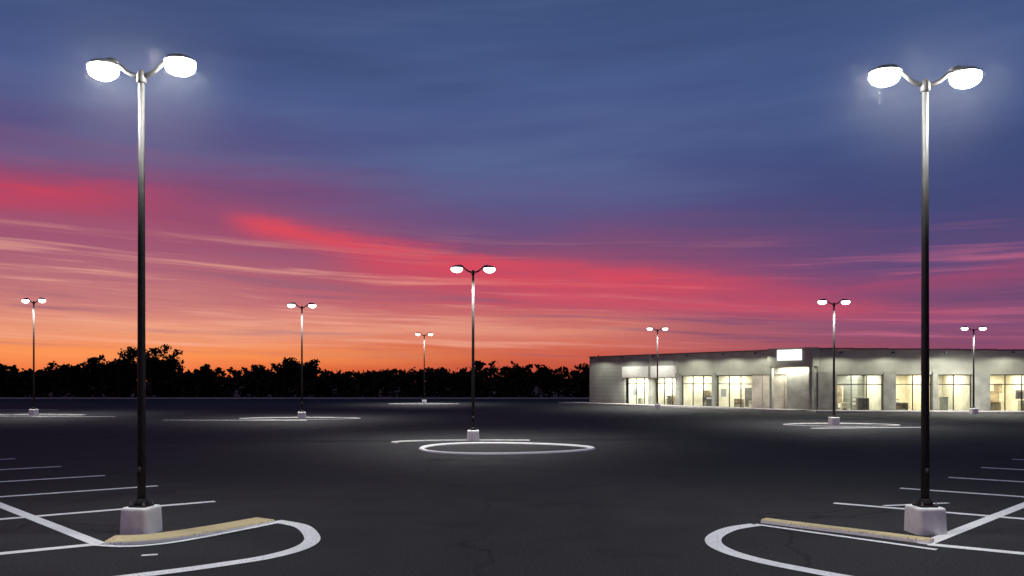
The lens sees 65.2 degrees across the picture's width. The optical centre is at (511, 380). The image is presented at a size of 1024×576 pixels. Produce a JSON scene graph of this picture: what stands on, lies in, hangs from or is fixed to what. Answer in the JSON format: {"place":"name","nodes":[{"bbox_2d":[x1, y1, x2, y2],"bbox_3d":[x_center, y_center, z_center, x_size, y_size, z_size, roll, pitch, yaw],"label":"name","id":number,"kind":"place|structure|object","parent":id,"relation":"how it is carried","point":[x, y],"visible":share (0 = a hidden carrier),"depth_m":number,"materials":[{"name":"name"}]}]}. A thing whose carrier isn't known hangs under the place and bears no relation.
{"place":"outdoors","nodes":[
{"label":"outdoors","id":0,"kind":"place"},
{"bbox_2d":[0,397,588,397],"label":"pavement","id":1,"kind":"structure","parent":0,"point":[296,397],"depth_m":122.35,"materials":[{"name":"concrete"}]},
{"bbox_2d":[5,382,627,398],"bbox_3d":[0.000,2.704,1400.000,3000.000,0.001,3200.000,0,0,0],"label":"ground","id":2,"kind":"structure","parent":0,"point":[494,392],"depth_m":157.90,"materials":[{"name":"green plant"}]},
{"bbox_2d":[75,355,110,396],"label":"deciduous tree","id":3,"kind":"object","parent":2,"relation":"on","point":[92,362],"visible":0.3,"depth_m":125.26,"materials":[{"name":"green plant"}]},
{"bbox_2d":[96,357,136,396],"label":"deciduous tree","id":4,"kind":"object","parent":2,"relation":"on","point":[112,368],"visible":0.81,"depth_m":123.10,"materials":[{"name":"green plant"}]},
{"bbox_2d":[117,344,184,396],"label":"deciduous tree","id":5,"kind":"object","parent":2,"relation":"on","point":[166,367],"visible":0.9,"depth_m":124.90,"materials":[{"name":"green plant"}]},
{"bbox_2d":[0,398,588,398],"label":"kerb","id":6,"kind":"structure","parent":2,"relation":"on","point":[296,398],"depth_m":119.00,"materials":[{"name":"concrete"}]},
{"bbox_2d":[270,357,320,396],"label":"deciduous tree","id":7,"kind":"object","parent":2,"relation":"on","point":[287,366],"visible":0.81,"depth_m":125.35,"materials":[{"name":"green plant"}]},
{"bbox_2d":[0,355,627,397],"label":"treeline","id":8,"kind":"object","parent":2,"relation":"on","point":[205,380],"visible":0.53,"depth_m":125.83,"materials":[{"name":"green plant"}]},
{"bbox_2d":[0,399,1023,575],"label":"parking lot","id":9,"kind":"structure","parent":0,"point":[646,491],"depth_m":20.43,"materials":[{"name":"black asphalt"}]},
{"bbox_2d":[22,297,45,414],"bbox_3d":[-37.600,-1.923,62.900,2.048,9.246,0.550,0,0,10],"label":"street lamp","id":10,"kind":"object","parent":9,"relation":"on","point":[33,411],"visible":1,"depth_m":62.84,"materials":[{"name":"metal"}]},
{"bbox_2d":[0,414,86,416],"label":"island kerb","id":11,"kind":"structure","parent":9,"relation":"on","point":[42,414],"depth_m":61.79,"materials":[{"name":"concrete"}]},
{"bbox_2d":[86,53,196,534],"bbox_3d":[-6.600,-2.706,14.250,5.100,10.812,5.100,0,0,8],"label":"street lamp","id":12,"kind":"object","parent":9,"relation":"on","point":[141,515],"visible":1,"depth_m":14.19,"materials":[{"name":"metal"}]},
{"bbox_2d":[104,517,274,544],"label":"yellow kerb","id":13,"kind":"structure","parent":9,"relation":"on","point":[178,534],"depth_m":13.83,"materials":[{"name":"paint"}]},
{"bbox_2d":[239,417,360,419],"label":"island kerb","id":14,"kind":"structure","parent":9,"relation":"on","point":[299,419],"depth_m":56.02,"materials":[{"name":"concrete"}]},
{"bbox_2d":[287,302,315,418],"bbox_3d":[-15.100,-1.465,57.500,2.048,8.329,0.550,0,0,-8],"label":"street lamp","id":15,"kind":"object","parent":9,"relation":"on","point":[301,414],"visible":1,"depth_m":57.44,"materials":[{"name":"metal"}]},
{"bbox_2d":[415,332,432,403],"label":"street lamp","id":16,"kind":"object","parent":9,"relation":"on","point":[424,400],"visible":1,"depth_m":92.94,"materials":[{"name":"metal"}]},
{"bbox_2d":[391,403,456,404],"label":"island kerb","id":17,"kind":"structure","parent":9,"relation":"on","point":[423,404],"depth_m":93.05,"materials":[{"name":"concrete"}]},
{"bbox_2d":[391,439,529,443],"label":"island kerb","id":18,"kind":"structure","parent":9,"relation":"on","point":[395,442],"depth_m":36.06,"materials":[{"name":"concrete"}]},
{"bbox_2d":[450,265,495,440],"bbox_3d":[-1.760,-1.277,36.200,2.048,7.954,0.550,0,0,-4],"label":"street lamp","id":19,"kind":"object","parent":9,"relation":"on","point":[473,433],"visible":1,"depth_m":36.14,"materials":[{"name":"metal"}]},
{"bbox_2d":[419,442,594,454],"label":"island kerb","id":20,"kind":"structure","parent":9,"relation":"on","point":[421,448],"depth_m":30.79,"materials":[{"name":"white paint"}]},
{"bbox_2d":[0,416,1023,575],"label":"road markings","id":21,"kind":"object","parent":9,"relation":"on","point":[311,535],"visible":0.99,"depth_m":13.84,"materials":[{"name":"white paint"}]},
{"bbox_2d":[647,327,667,408],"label":"street lamp","id":22,"kind":"object","parent":9,"relation":"on","point":[657,405],"visible":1,"depth_m":76.93,"materials":[{"name":"metal"}]},
{"bbox_2d":[558,402,789,411],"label":"kerb","id":23,"kind":"structure","parent":9,"relation":"on","point":[680,407],"depth_m":79.48,"materials":[{"name":"concrete"}]},
{"bbox_2d":[589,354,863,408],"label":"wing metal wall cladding","id":24,"kind":"structure","parent":9,"relation":"on","point":[607,382],"depth_m":92.02,"materials":[{"name":"grey metal"}]},
{"bbox_2d":[628,375,751,407],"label":"window frames","id":25,"kind":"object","parent":24,"relation":"attached to","point":[672,383],"visible":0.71,"depth_m":83.06,"materials":[{"name":"grey metal"}]},
{"bbox_2d":[818,299,849,424],"bbox_3d":[19.800,-1.173,49.200,2.048,7.746,0.550,0,0,-3],"label":"street lamp","id":26,"kind":"object","parent":9,"relation":"on","point":[833,420],"visible":1,"depth_m":49.14,"materials":[{"name":"metal"}]},
{"bbox_2d":[782,423,900,426],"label":"island kerb","id":27,"kind":"structure","parent":9,"relation":"on","point":[892,425],"depth_m":47.75,"materials":[{"name":"concrete"}]},
{"bbox_2d":[761,518,933,543],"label":"yellow kerb","id":28,"kind":"structure","parent":9,"relation":"on","point":[876,534],"depth_m":14.14,"materials":[{"name":"paint"}]},
{"bbox_2d":[815,411,1023,413],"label":"kerb","id":29,"kind":"structure","parent":9,"relation":"on","point":[908,412],"depth_m":67.00,"materials":[{"name":"concrete"}]},
{"bbox_2d":[868,64,982,534],"bbox_3d":[7.360,-2.625,14.250,5.100,10.650,5.100,0,0,-3],"label":"street lamp","id":30,"kind":"object","parent":9,"relation":"on","point":[924,515],"visible":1,"depth_m":14.19,"materials":[{"name":"metal"}]},
{"bbox_2d":[961,326,985,413],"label":"street lamp","id":31,"kind":"object","parent":9,"relation":"on","point":[973,410],"visible":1,"depth_m":65.45,"materials":[{"name":"metal"}]},
{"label":"front wing","id":32,"kind":"object","parent":9,"relation":"on","visible":0},
{"bbox_2d":[843,398,907,409],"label":"front wing dark display","id":33,"kind":"object","parent":32,"relation":"attached to","point":[860,403],"visible":0.3,"depth_m":71.60},
{"bbox_2d":[837,374,1023,410],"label":"front wing dark window frame","id":34,"kind":"object","parent":32,"relation":"attached to","point":[953,384],"visible":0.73,"depth_m":70.07,"materials":[{"name":"black metal"}]},
{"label":"rear wing shop floor","id":35,"kind":"structure","parent":9,"relation":"on","visible":0},
{"bbox_2d":[666,388,751,406],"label":"wing dark display","id":36,"kind":"object","parent":35,"relation":"on","point":[748,394],"visible":0.34,"depth_m":81.19},
{"bbox_2d":[0,0,1023,381],"label":"sky","id":37,"kind":"structure","parent":0,"point":[711,173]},
{"bbox_2d":[622,366,751,407],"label":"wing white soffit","id":38,"kind":"structure","parent":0,"point":[642,372],"depth_m":87.12,"materials":[{"name":"white paint"}]},
{"bbox_2d":[572,402,808,411],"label":"shop pavement","id":39,"kind":"structure","parent":0,"point":[793,410],"depth_m":79.69,"materials":[{"name":"concrete"}]},
{"bbox_2d":[769,366,813,409],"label":"canopy posts","id":40,"kind":"object","parent":39,"relation":"on","point":[811,387],"visible":1,"depth_m":70.57,"materials":[{"name":"grey metal"}]},
{"bbox_2d":[768,347,818,366],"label":"entrance canopy","id":41,"kind":"object","parent":40,"relation":"on","point":[810,356],"visible":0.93,"depth_m":71.33,"materials":[{"name":"paint"}]},
{"bbox_2d":[777,349,801,360],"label":"sign panel","id":42,"kind":"object","parent":41,"relation":"attached to","point":[795,354],"visible":1,"depth_m":72.04,"materials":[{"name":"white plastic"}]},
{"bbox_2d":[667,390,743,406],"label":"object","id":43,"kind":"object","parent":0,"point":[707,392],"visible":0.25,"depth_m":84.28,"materials":[{"name":"brown"}]},
{"bbox_2d":[629,374,786,408],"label":"wing interior wall","id":44,"kind":"structure","parent":0,"point":[754,382],"depth_m":82.61,"materials":[{"name":"beige paint"}]},
{"bbox_2d":[638,366,816,409],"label":"wing masonry pier","id":45,"kind":"structure","parent":0,"point":[797,390],"depth_m":73.08,"materials":[{"name":"grey concrete"}]},
{"bbox_2d":[638,351,816,406],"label":"wing stucco fascia","id":46,"kind":"structure","parent":45,"relation":"on","point":[743,363],"depth_m":79.06,"materials":[{"name":"grey paint"}]},
{"bbox_2d":[589,350,767,356],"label":"wing parapet coping","id":47,"kind":"object","parent":46,"relation":"on","point":[681,353],"visible":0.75,"depth_m":83.69,"materials":[{"name":"grey metal"}]},
{"bbox_2d":[806,410,1023,411],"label":"shop pavement","id":48,"kind":"structure","parent":0,"point":[915,410],"depth_m":69.23,"materials":[{"name":"concrete"}]},
{"bbox_2d":[817,372,1023,410],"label":"front wing masonry pier","id":49,"kind":"structure","parent":0,"point":[825,390],"depth_m":70.13,"materials":[{"name":"grey concrete"}]},
{"bbox_2d":[817,349,1023,409],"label":"front wing stucco fascia","id":50,"kind":"structure","parent":49,"relation":"on","point":[881,361],"depth_m":70.07,"materials":[{"name":"grey paint"}]},
{"bbox_2d":[819,348,1023,350],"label":"front wing parapet coping","id":51,"kind":"object","parent":50,"relation":"on","point":[920,349],"visible":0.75,"depth_m":70.03,"materials":[{"name":"grey metal"}]},
{"bbox_2d":[837,385,1023,409],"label":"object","id":52,"kind":"object","parent":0,"point":[994,397],"visible":0.46,"depth_m":72.15,"materials":[{"name":"beige"}]},
{"bbox_2d":[838,390,1023,407],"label":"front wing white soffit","id":53,"kind":"structure","parent":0,"point":[1017,394],"depth_m":69.50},
{"bbox_2d":[840,375,1023,409],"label":"front wing interior wall","id":54,"kind":"structure","parent":0,"point":[961,396],"depth_m":73.63,"materials":[{"name":"beige paint"}]}
]}

